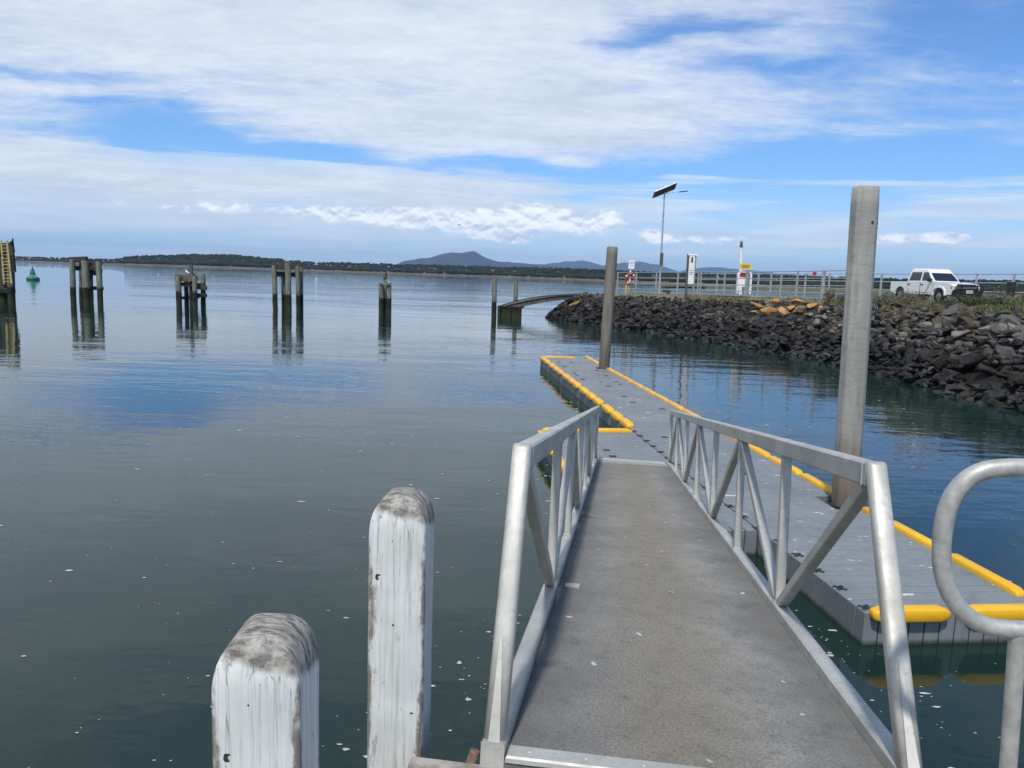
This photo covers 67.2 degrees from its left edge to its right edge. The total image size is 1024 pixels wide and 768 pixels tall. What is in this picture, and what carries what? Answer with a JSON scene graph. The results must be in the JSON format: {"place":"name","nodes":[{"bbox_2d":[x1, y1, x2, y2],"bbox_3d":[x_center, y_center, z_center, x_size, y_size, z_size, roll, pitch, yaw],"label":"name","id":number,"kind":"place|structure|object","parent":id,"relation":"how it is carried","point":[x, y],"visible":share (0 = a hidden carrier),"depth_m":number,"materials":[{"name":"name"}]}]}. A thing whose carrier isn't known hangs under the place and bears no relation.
{"place":"outdoors","nodes":[
{"label":"outdoors","id":0,"kind":"place"},
{"bbox_2d":[398,251,561,271],"bbox_3d":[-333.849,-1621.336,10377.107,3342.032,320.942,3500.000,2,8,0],"label":"mountain","id":1,"kind":"structure","parent":0,"point":[471,258],"depth_m":9436.78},
{"bbox_2d":[0,261,1023,767],"bbox_3d":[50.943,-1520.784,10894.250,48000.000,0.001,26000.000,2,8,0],"label":"water","id":2,"kind":"structure","parent":0,"point":[130,439],"depth_m":13.83,"materials":[{"name":"liquid"}]},
{"bbox_2d":[0,240,15,302],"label":"mooring dolphin","id":3,"kind":"object","parent":2,"relation":"in","point":[7,272],"visible":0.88,"depth_m":63.28,"materials":[{"name":"yellow paint"}]},
{"bbox_2d":[26,267,39,279],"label":"buoy","id":4,"kind":"object","parent":2,"relation":"on","point":[32,273],"visible":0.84,"depth_m":140.16,"materials":[{"name":"green paint"}]},
{"bbox_2d":[68,256,103,303],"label":"mooring dolphin","id":5,"kind":"object","parent":2,"relation":"in","point":[87,268],"visible":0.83,"depth_m":67.37},
{"bbox_2d":[175,264,206,307],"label":"mooring dolphin","id":6,"kind":"object","parent":2,"relation":"in","point":[192,295],"visible":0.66,"depth_m":66.72,"materials":[{"name":"grey wood"}]},
{"bbox_2d":[211,613,318,767],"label":"white post","id":7,"kind":"object","parent":2,"relation":"in","point":[265,698],"visible":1,"depth_m":1.68,"materials":[{"name":"paint"}]},
{"bbox_2d":[271,263,302,310],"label":"mooring dolphin","id":8,"kind":"object","parent":2,"relation":"in","point":[285,274],"visible":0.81,"depth_m":66.99},
{"bbox_2d":[379,281,390,313],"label":"mooring dolphin","id":9,"kind":"object","parent":2,"relation":"in","point":[384,297],"visible":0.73,"depth_m":65.91},
{"bbox_2d":[367,487,433,767],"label":"white post","id":10,"kind":"object","parent":2,"relation":"in","point":[400,574],"visible":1,"depth_m":2.55,"materials":[{"name":"paint"}]},
{"bbox_2d":[407,756,491,767],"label":"jetty","id":11,"kind":"object","parent":2,"relation":"in","point":[418,762],"visible":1,"depth_m":2.38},
{"bbox_2d":[465,748,479,763],"bbox_3d":[-0.171,1.408,2.390,0.044,0.548,0.038,11,-2,-1],"label":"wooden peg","id":12,"kind":"object","parent":11,"relation":"on","point":[473,755],"visible":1,"depth_m":2.39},
{"bbox_2d":[931,458,1023,767],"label":"handrail","id":13,"kind":"object","parent":11,"relation":"on","point":[961,484],"visible":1,"depth_m":2.02,"materials":[{"name":"metal"}]},
{"bbox_2d":[491,278,496,317],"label":"mooring pile","id":14,"kind":"object","parent":2,"relation":"in","point":[494,299],"visible":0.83,"depth_m":66.45,"materials":[{"name":"grey wood"}]},
{"bbox_2d":[0,317,1013,767],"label":"foam","id":15,"kind":"object","parent":2,"relation":"on","point":[488,631],"visible":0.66,"depth_m":8.61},
{"bbox_2d":[497,305,523,318],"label":"landing stage","id":16,"kind":"object","parent":2,"relation":"in","point":[509,312],"visible":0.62,"depth_m":66.54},
{"bbox_2d":[513,280,517,301],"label":"mooring pile","id":17,"kind":"object","parent":2,"relation":"in","point":[515,297],"visible":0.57,"depth_m":72.33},
{"bbox_2d":[599,246,617,368],"bbox_3d":[3.458,-1.693,28.323,0.521,6.633,0.396,2,8,0],"label":"brown pile","id":18,"kind":"object","parent":2,"relation":"in","point":[608,305],"visible":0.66,"depth_m":28.02,"materials":[{"name":"wood"}]},
{"bbox_2d":[537,356,1023,644],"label":"pontoon","id":19,"kind":"object","parent":2,"relation":"on","point":[839,587],"visible":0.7,"depth_m":10.32,"materials":[{"name":"grey plastic"}]},
{"bbox_2d":[480,406,922,767],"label":"gangway","id":20,"kind":"object","parent":19,"relation":"on","point":[665,628],"visible":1,"depth_m":3.29,"materials":[{"name":"metal"}]},
{"bbox_2d":[831,185,879,508],"bbox_3d":[5.078,0.569,11.557,0.562,6.915,0.382,2,8,0],"label":"concrete pile","id":21,"kind":"object","parent":2,"relation":"in","point":[862,242],"visible":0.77,"depth_m":11.23,"materials":[{"name":"grey concrete"}]},
{"bbox_2d":[0,0,1023,285],"label":"sky","id":22,"kind":"structure","parent":0,"point":[353,131],"materials":[{"name":"blue"}]},
{"bbox_2d":[15,258,1022,295],"bbox_3d":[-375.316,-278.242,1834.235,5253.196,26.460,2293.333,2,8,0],"label":"shore","id":23,"kind":"structure","parent":0,"point":[422,273],"depth_m":1852.82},
{"bbox_2d":[15,254,1023,292],"bbox_3d":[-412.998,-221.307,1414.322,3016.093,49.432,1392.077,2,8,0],"label":"woodland","id":24,"kind":"object","parent":23,"relation":"on","point":[227,260],"visible":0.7,"depth_m":1878.30,"materials":[{"name":"plant"}]},
{"bbox_2d":[546,260,838,281],"bbox_3d":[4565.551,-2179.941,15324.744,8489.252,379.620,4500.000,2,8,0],"label":"distant hills","id":25,"kind":"structure","parent":0,"point":[641,266],"depth_m":14248.64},
{"bbox_2d":[601,293,956,302],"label":"gravel track","id":26,"kind":"structure","parent":0,"point":[751,296],"depth_m":62.22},
{"bbox_2d":[736,264,751,293],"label":"white cabinet","id":27,"kind":"object","parent":26,"relation":"on","point":[741,282],"visible":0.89,"depth_m":59.76,"materials":[{"name":"metal"}]},
{"bbox_2d":[1006,281,1016,296],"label":"litter bin","id":28,"kind":"object","parent":26,"relation":"on","point":[1010,286],"visible":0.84,"depth_m":41.89,"materials":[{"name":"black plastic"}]},
{"bbox_2d":[551,293,1023,407],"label":"causeway","id":29,"kind":"structure","parent":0,"point":[973,375],"depth_m":45.65,"materials":[{"name":"stone"}]},
{"bbox_2d":[501,294,581,305],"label":"footbridge","id":30,"kind":"object","parent":29,"relation":"on","point":[533,300],"visible":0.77,"depth_m":68.74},
{"bbox_2d":[625,260,635,292],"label":"lifebuoy station","id":31,"kind":"object","parent":29,"relation":"on","point":[631,263],"visible":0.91,"depth_m":66.09,"materials":[{"name":"white paint"}]},
{"bbox_2d":[652,182,687,293],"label":"solar lamp","id":32,"kind":"object","parent":29,"relation":"on","point":[664,190],"visible":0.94,"depth_m":67.55,"materials":[{"name":"metal"}]},
{"bbox_2d":[684,254,697,297],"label":"notice board","id":33,"kind":"object","parent":29,"relation":"on","point":[690,268],"visible":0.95,"depth_m":58.21,"materials":[{"name":"white metal"}]},
{"bbox_2d":[616,270,845,298],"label":"pipe fence","id":34,"kind":"object","parent":29,"relation":"on","point":[822,285],"visible":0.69,"depth_m":55.13,"materials":[{"name":"metal"}]},
{"bbox_2d":[739,241,742,293],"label":"beacon mast","id":35,"kind":"object","parent":29,"relation":"on","point":[741,246],"visible":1,"depth_m":66.94,"materials":[{"name":"metal"}]},
{"bbox_2d":[760,306,776,315],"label":"boulder","id":36,"kind":"object","parent":29,"relation":"on","point":[769,310],"visible":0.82,"depth_m":48.73,"materials":[{"name":"stone"}]},
{"bbox_2d":[769,298,782,304],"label":"boulder","id":37,"kind":"object","parent":29,"relation":"on","point":[773,301],"visible":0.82,"depth_m":49.82,"materials":[{"name":"stone"}]},
{"bbox_2d":[777,307,789,316],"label":"boulder","id":38,"kind":"object","parent":29,"relation":"on","point":[782,312],"visible":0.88,"depth_m":47.23,"materials":[{"name":"stone"}]},
{"bbox_2d":[545,292,1023,407],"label":"breakwater rubble","id":39,"kind":"object","parent":29,"relation":"on","point":[721,329],"visible":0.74,"depth_m":43.79,"materials":[{"name":"grey stone"}]},
{"bbox_2d":[790,330,798,336],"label":"boulder","id":40,"kind":"object","parent":39,"relation":"on","point":[794,333],"visible":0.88,"depth_m":42.46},
{"bbox_2d":[875,313,885,319],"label":"boulder","id":41,"kind":"object","parent":39,"relation":"on","point":[878,316],"visible":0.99,"depth_m":37.79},
{"bbox_2d":[877,337,890,346],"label":"boulder","id":42,"kind":"object","parent":39,"relation":"on","point":[880,341],"visible":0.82,"depth_m":34.52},
{"bbox_2d":[880,351,893,358],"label":"boulder","id":43,"kind":"object","parent":39,"relation":"on","point":[888,354],"visible":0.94,"depth_m":33.04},
{"bbox_2d":[883,342,891,349],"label":"boulder","id":44,"kind":"object","parent":39,"relation":"on","point":[885,346],"visible":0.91,"depth_m":33.92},
{"bbox_2d":[898,312,910,320],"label":"boulder","id":45,"kind":"object","parent":39,"relation":"on","point":[903,316],"visible":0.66,"depth_m":35.74,"materials":[{"name":"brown stone"}]},
{"bbox_2d":[897,344,912,355],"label":"boulder","id":46,"kind":"object","parent":39,"relation":"on","point":[901,349],"visible":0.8,"depth_m":32.51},
{"bbox_2d":[906,363,914,373],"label":"boulder","id":47,"kind":"object","parent":39,"relation":"on","point":[909,369],"visible":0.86,"depth_m":30.50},
{"bbox_2d":[906,346,917,353],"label":"boulder","id":48,"kind":"object","parent":39,"relation":"on","point":[911,349],"visible":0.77,"depth_m":32.10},
{"bbox_2d":[913,340,920,347],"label":"boulder","id":49,"kind":"object","parent":39,"relation":"on","point":[917,343],"visible":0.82,"depth_m":31.89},
{"bbox_2d":[909,363,928,367],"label":"boulder","id":50,"kind":"object","parent":39,"relation":"on","point":[916,366],"visible":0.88,"depth_m":30.22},
{"bbox_2d":[929,355,948,369],"bbox_3d":[16.445,-0.837,29.665,0.717,0.467,0.501,-27,9,33],"label":"boulder","id":51,"kind":"object","parent":39,"relation":"on","point":[937,363],"visible":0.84,"depth_m":29.52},
{"bbox_2d":[932,373,946,384],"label":"boulder","id":52,"kind":"object","parent":39,"relation":"on","point":[936,377],"visible":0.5,"depth_m":28.31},
{"bbox_2d":[930,304,948,310],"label":"boulder","id":53,"kind":"object","parent":39,"relation":"on","point":[935,307],"visible":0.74,"depth_m":34.76,"materials":[{"name":"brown stone"}]},
{"bbox_2d":[936,350,949,357],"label":"boulder","id":54,"kind":"object","parent":39,"relation":"on","point":[946,353],"visible":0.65,"depth_m":30.27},
{"bbox_2d":[944,346,954,352],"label":"boulder","id":55,"kind":"object","parent":39,"relation":"on","point":[948,349],"visible":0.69,"depth_m":30.09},
{"bbox_2d":[942,368,960,377],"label":"boulder","id":56,"kind":"object","parent":39,"relation":"on","point":[951,373],"visible":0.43,"depth_m":28.13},
{"bbox_2d":[947,377,958,383],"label":"boulder","id":57,"kind":"object","parent":39,"relation":"on","point":[950,380],"visible":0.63,"depth_m":27.58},
{"bbox_2d":[944,382,965,392],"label":"boulder","id":58,"kind":"object","parent":39,"relation":"on","point":[957,387],"visible":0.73,"depth_m":26.87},
{"bbox_2d":[951,359,961,368],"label":"boulder","id":59,"kind":"object","parent":39,"relation":"on","point":[954,362],"visible":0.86,"depth_m":28.53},
{"bbox_2d":[954,340,962,353],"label":"boulder","id":60,"kind":"object","parent":39,"relation":"on","point":[958,342],"visible":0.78,"depth_m":29.77,"materials":[{"name":"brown stone"}]},
{"bbox_2d":[951,328,969,338],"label":"boulder","id":61,"kind":"object","parent":39,"relation":"on","point":[955,334],"visible":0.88,"depth_m":31.18,"materials":[{"name":"grey stone"}]},
{"bbox_2d":[958,391,971,397],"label":"boulder","id":62,"kind":"object","parent":39,"relation":"on","point":[964,394],"visible":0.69,"depth_m":26.25,"materials":[{"name":"grey stone"}]},
{"bbox_2d":[957,354,976,370],"bbox_3d":[16.812,-0.783,28.375,0.780,0.494,0.619,-9,-20,11],"label":"boulder","id":63,"kind":"object","parent":39,"relation":"on","point":[965,361],"visible":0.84,"depth_m":28.20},
{"bbox_2d":[961,338,978,343],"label":"boulder","id":64,"kind":"object","parent":39,"relation":"on","point":[967,340],"visible":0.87,"depth_m":29.93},
{"bbox_2d":[971,387,990,392],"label":"boulder","id":65,"kind":"object","parent":39,"relation":"on","point":[981,389],"visible":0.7,"depth_m":25.88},
{"bbox_2d":[974,353,992,366],"bbox_3d":[17.017,-0.859,27.730,0.509,0.389,0.689,27,-2,4],"label":"boulder","id":66,"kind":"object","parent":39,"relation":"on","point":[979,358],"visible":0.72,"depth_m":27.68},
{"bbox_2d":[983,348,993,359],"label":"boulder","id":67,"kind":"object","parent":39,"relation":"on","point":[989,350],"visible":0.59,"depth_m":27.90,"materials":[{"name":"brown stone"}]},
{"bbox_2d":[989,371,1008,379],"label":"boulder","id":68,"kind":"object","parent":39,"relation":"on","point":[999,375],"visible":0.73,"depth_m":25.83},
{"bbox_2d":[994,345,1015,356],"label":"boulder","id":69,"kind":"object","parent":39,"relation":"on","point":[1003,350],"visible":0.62,"depth_m":27.24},
{"bbox_2d":[1007,399,1014,406],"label":"boulder","id":70,"kind":"object","parent":39,"relation":"on","point":[1010,402],"visible":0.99,"depth_m":24.09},
{"bbox_2d":[1003,329,1021,338],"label":"boulder","id":71,"kind":"object","parent":39,"relation":"on","point":[1009,332],"visible":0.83,"depth_m":28.35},
{"bbox_2d":[1005,393,1023,402],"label":"boulder","id":72,"kind":"object","parent":39,"relation":"on","point":[1019,395],"visible":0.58,"depth_m":24.35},
{"bbox_2d":[1008,371,1023,386],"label":"boulder","id":73,"kind":"object","parent":39,"relation":"on","point":[1011,377],"visible":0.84,"depth_m":25.24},
{"bbox_2d":[1011,365,1023,370],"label":"boulder","id":74,"kind":"object","parent":39,"relation":"on","point":[1016,367],"visible":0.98,"depth_m":25.66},
{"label":"boulder","id":75,"kind":"object","parent":39,"relation":"on","visible":0},
{"bbox_2d":[941,307,955,315],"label":"boulder","id":76,"kind":"object","parent":75,"relation":"on","point":[950,311],"visible":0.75,"depth_m":33.35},
{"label":"boulder","id":77,"kind":"object","parent":39,"relation":"on","visible":0},
{"bbox_2d":[988,381,1005,388],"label":"boulder","id":78,"kind":"object","parent":77,"relation":"on","point":[990,383],"visible":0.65,"depth_m":25.62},
{"bbox_2d":[790,298,804,304],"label":"boulder","id":79,"kind":"object","parent":29,"relation":"on","point":[798,301],"visible":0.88,"depth_m":48.10,"materials":[{"name":"stone"}]},
{"bbox_2d":[823,284,836,303],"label":"shrub","id":80,"kind":"object","parent":29,"relation":"on","point":[829,295],"visible":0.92,"depth_m":46.04,"materials":[{"name":"green plant"}]},
{"bbox_2d":[675,294,1023,313],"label":"verge grass","id":81,"kind":"structure","parent":29,"relation":"on","point":[1004,305],"depth_m":36.93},
{"bbox_2d":[890,269,983,301],"bbox_3d":[21.587,-5.027,39.304,1.955,1.664,4.832,0,8,-10],"label":"pickup truck","id":82,"kind":"object","parent":81,"relation":"on","point":[940,283],"visible":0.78,"depth_m":38.67,"materials":[{"name":"white paint"}]},
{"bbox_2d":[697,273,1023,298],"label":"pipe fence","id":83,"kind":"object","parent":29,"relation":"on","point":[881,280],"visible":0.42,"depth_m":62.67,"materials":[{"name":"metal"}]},
{"bbox_2d":[872,290,899,305],"bbox_3d":[19.204,-4.361,39.843,1.883,1.163,1.935,-3,10,-34],"label":"shrub","id":84,"kind":"object","parent":29,"relation":"on","point":[882,301],"visible":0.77,"depth_m":39.69,"materials":[{"name":"green plant"}]},
{"bbox_2d":[884,325,894,331],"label":"boulder","id":85,"kind":"object","parent":29,"relation":"on","point":[889,328],"visible":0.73,"depth_m":35.52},
{"bbox_2d":[886,310,900,318],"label":"boulder","id":86,"kind":"object","parent":29,"relation":"on","point":[889,314],"visible":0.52,"depth_m":37.31,"materials":[{"name":"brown stone"}]},
{"bbox_2d":[891,344,904,351],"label":"boulder","id":87,"kind":"object","parent":29,"relation":"on","point":[895,348],"visible":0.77,"depth_m":33.09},
{"bbox_2d":[894,302,909,307],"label":"boulder","id":88,"kind":"object","parent":29,"relation":"on","point":[897,304],"visible":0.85,"depth_m":37.53,"materials":[{"name":"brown stone"}]},
{"bbox_2d":[882,287,935,305],"bbox_3d":[19.851,-4.297,38.362,2.391,1.046,1.645,0,8,-12],"label":"shrub","id":89,"kind":"object","parent":29,"relation":"on","point":[906,297],"visible":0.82,"depth_m":38.21,"materials":[{"name":"green plant"}]},
{"bbox_2d":[903,374,916,382],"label":"boulder","id":90,"kind":"object","parent":29,"relation":"on","point":[907,378],"visible":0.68,"depth_m":29.76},
{"bbox_2d":[903,357,919,366],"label":"boulder","id":91,"kind":"object","parent":29,"relation":"on","point":[907,361],"visible":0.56,"depth_m":31.10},
{"bbox_2d":[901,296,934,311],"bbox_3d":[19.213,-3.600,35.717,2.156,0.934,1.544,2,8,0],"label":"shrub","id":92,"kind":"object","parent":29,"relation":"on","point":[918,307],"visible":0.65,"depth_m":35.60,"materials":[{"name":"green plant"}]},
{"bbox_2d":[918,332,929,338],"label":"boulder","id":93,"kind":"object","parent":29,"relation":"on","point":[922,335],"visible":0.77,"depth_m":32.47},
{"bbox_2d":[918,348,934,362],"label":"boulder","id":94,"kind":"object","parent":29,"relation":"on","point":[924,354],"visible":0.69,"depth_m":30.48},
{"bbox_2d":[922,325,942,337],"bbox_3d":[17.870,-2.179,32.614,0.799,0.404,0.694,29,-7,-15],"label":"boulder","id":95,"kind":"object","parent":29,"relation":"on","point":[929,328],"visible":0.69,"depth_m":32.50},
{"bbox_2d":[934,323,950,334],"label":"boulder","id":96,"kind":"object","parent":29,"relation":"on","point":[938,326],"visible":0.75,"depth_m":32.41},
{"bbox_2d":[931,295,962,306],"bbox_3d":[19.800,-3.648,34.860,1.694,0.729,1.452,2,8,0],"label":"shrub","id":97,"kind":"object","parent":29,"relation":"on","point":[947,302],"visible":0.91,"depth_m":34.76,"materials":[{"name":"green plant"}]},
{"bbox_2d":[943,316,954,330],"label":"boulder","id":98,"kind":"object","parent":29,"relation":"on","point":[947,321],"visible":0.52,"depth_m":32.16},
{"bbox_2d":[949,312,969,318],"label":"boulder","id":99,"kind":"object","parent":29,"relation":"on","point":[961,315],"visible":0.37,"depth_m":31.94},
{"bbox_2d":[951,313,975,323],"bbox_3d":[18.675,-2.609,31.768,1.148,0.661,0.584,7,9,33],"label":"boulder","id":100,"kind":"object","parent":29,"relation":"on","point":[959,320],"visible":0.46,"depth_m":31.61,"materials":[{"name":"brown stone"}]},
{"bbox_2d":[960,317,973,325],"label":"boulder","id":101,"kind":"object","parent":29,"relation":"on","point":[967,321],"visible":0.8,"depth_m":31.16,"materials":[{"name":"brown stone"}]},
{"bbox_2d":[953,293,990,306],"bbox_3d":[20.272,-3.641,33.719,1.548,0.682,1.508,-2,9,-25],"label":"shrub","id":102,"kind":"object","parent":29,"relation":"on","point":[972,299],"visible":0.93,"depth_m":33.70,"materials":[{"name":"green plant"}]},
{"bbox_2d":[977,324,996,336],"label":"boulder","id":103,"kind":"object","parent":29,"relation":"on","point":[987,329],"visible":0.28,"depth_m":29.84,"materials":[{"name":"grey stone"}]},
{"bbox_2d":[980,315,994,325],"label":"boulder","id":104,"kind":"object","parent":29,"relation":"on","point":[986,320],"visible":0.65,"depth_m":30.25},
{"bbox_2d":[978,363,998,375],"bbox_3d":[16.943,-0.463,27.343,0.963,0.316,0.962,24,16,13],"label":"boulder","id":105,"kind":"object","parent":29,"relation":"on","point":[984,369],"visible":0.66,"depth_m":27.11,"materials":[{"name":"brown stone"}]},
{"bbox_2d":[980,393,1005,403],"bbox_3d":[15.727,0.521,25.134,0.572,0.450,0.830,3,-11,-40],"label":"boulder","id":106,"kind":"object","parent":29,"relation":"on","point":[1000,397],"visible":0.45,"depth_m":24.92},
{"bbox_2d":[987,398,1005,406],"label":"boulder","id":107,"kind":"object","parent":29,"relation":"on","point":[994,402],"visible":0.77,"depth_m":24.54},
{"bbox_2d":[989,325,1007,337],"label":"boulder","id":108,"kind":"object","parent":29,"relation":"on","point":[995,330],"visible":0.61,"depth_m":29.20,"materials":[{"name":"brown stone"}]},
{"bbox_2d":[995,323,1007,332],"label":"boulder","id":109,"kind":"object","parent":108,"relation":"on","point":[1002,327],"visible":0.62,"depth_m":29.11,"materials":[{"name":"grey stone"}]},
{"bbox_2d":[982,288,1021,304],"bbox_3d":[20.660,-3.638,32.435,1.516,0.838,1.454,2,8,0],"label":"shrub","id":110,"kind":"object","parent":29,"relation":"on","point":[999,296],"visible":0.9,"depth_m":32.23,"materials":[{"name":"green plant"}]},
{"bbox_2d":[995,309,1016,316],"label":"boulder","id":111,"kind":"object","parent":29,"relation":"on","point":[1006,312],"visible":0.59,"depth_m":30.17,"materials":[{"name":"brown stone"}]},
{"bbox_2d":[997,314,1021,324],"bbox_3d":[18.989,-2.263,29.372,0.806,0.652,1.003,21,-7,-13],"label":"boulder","id":112,"kind":"object","parent":29,"relation":"on","point":[1012,319],"visible":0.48,"depth_m":29.07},
{"bbox_2d":[1013,325,1023,330],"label":"boulder","id":113,"kind":"object","parent":29,"relation":"on","point":[1020,327],"visible":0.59,"depth_m":28.49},
{"bbox_2d":[657,284,954,297],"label":"marsh bank","id":114,"kind":"structure","parent":0,"point":[760,288],"depth_m":531.31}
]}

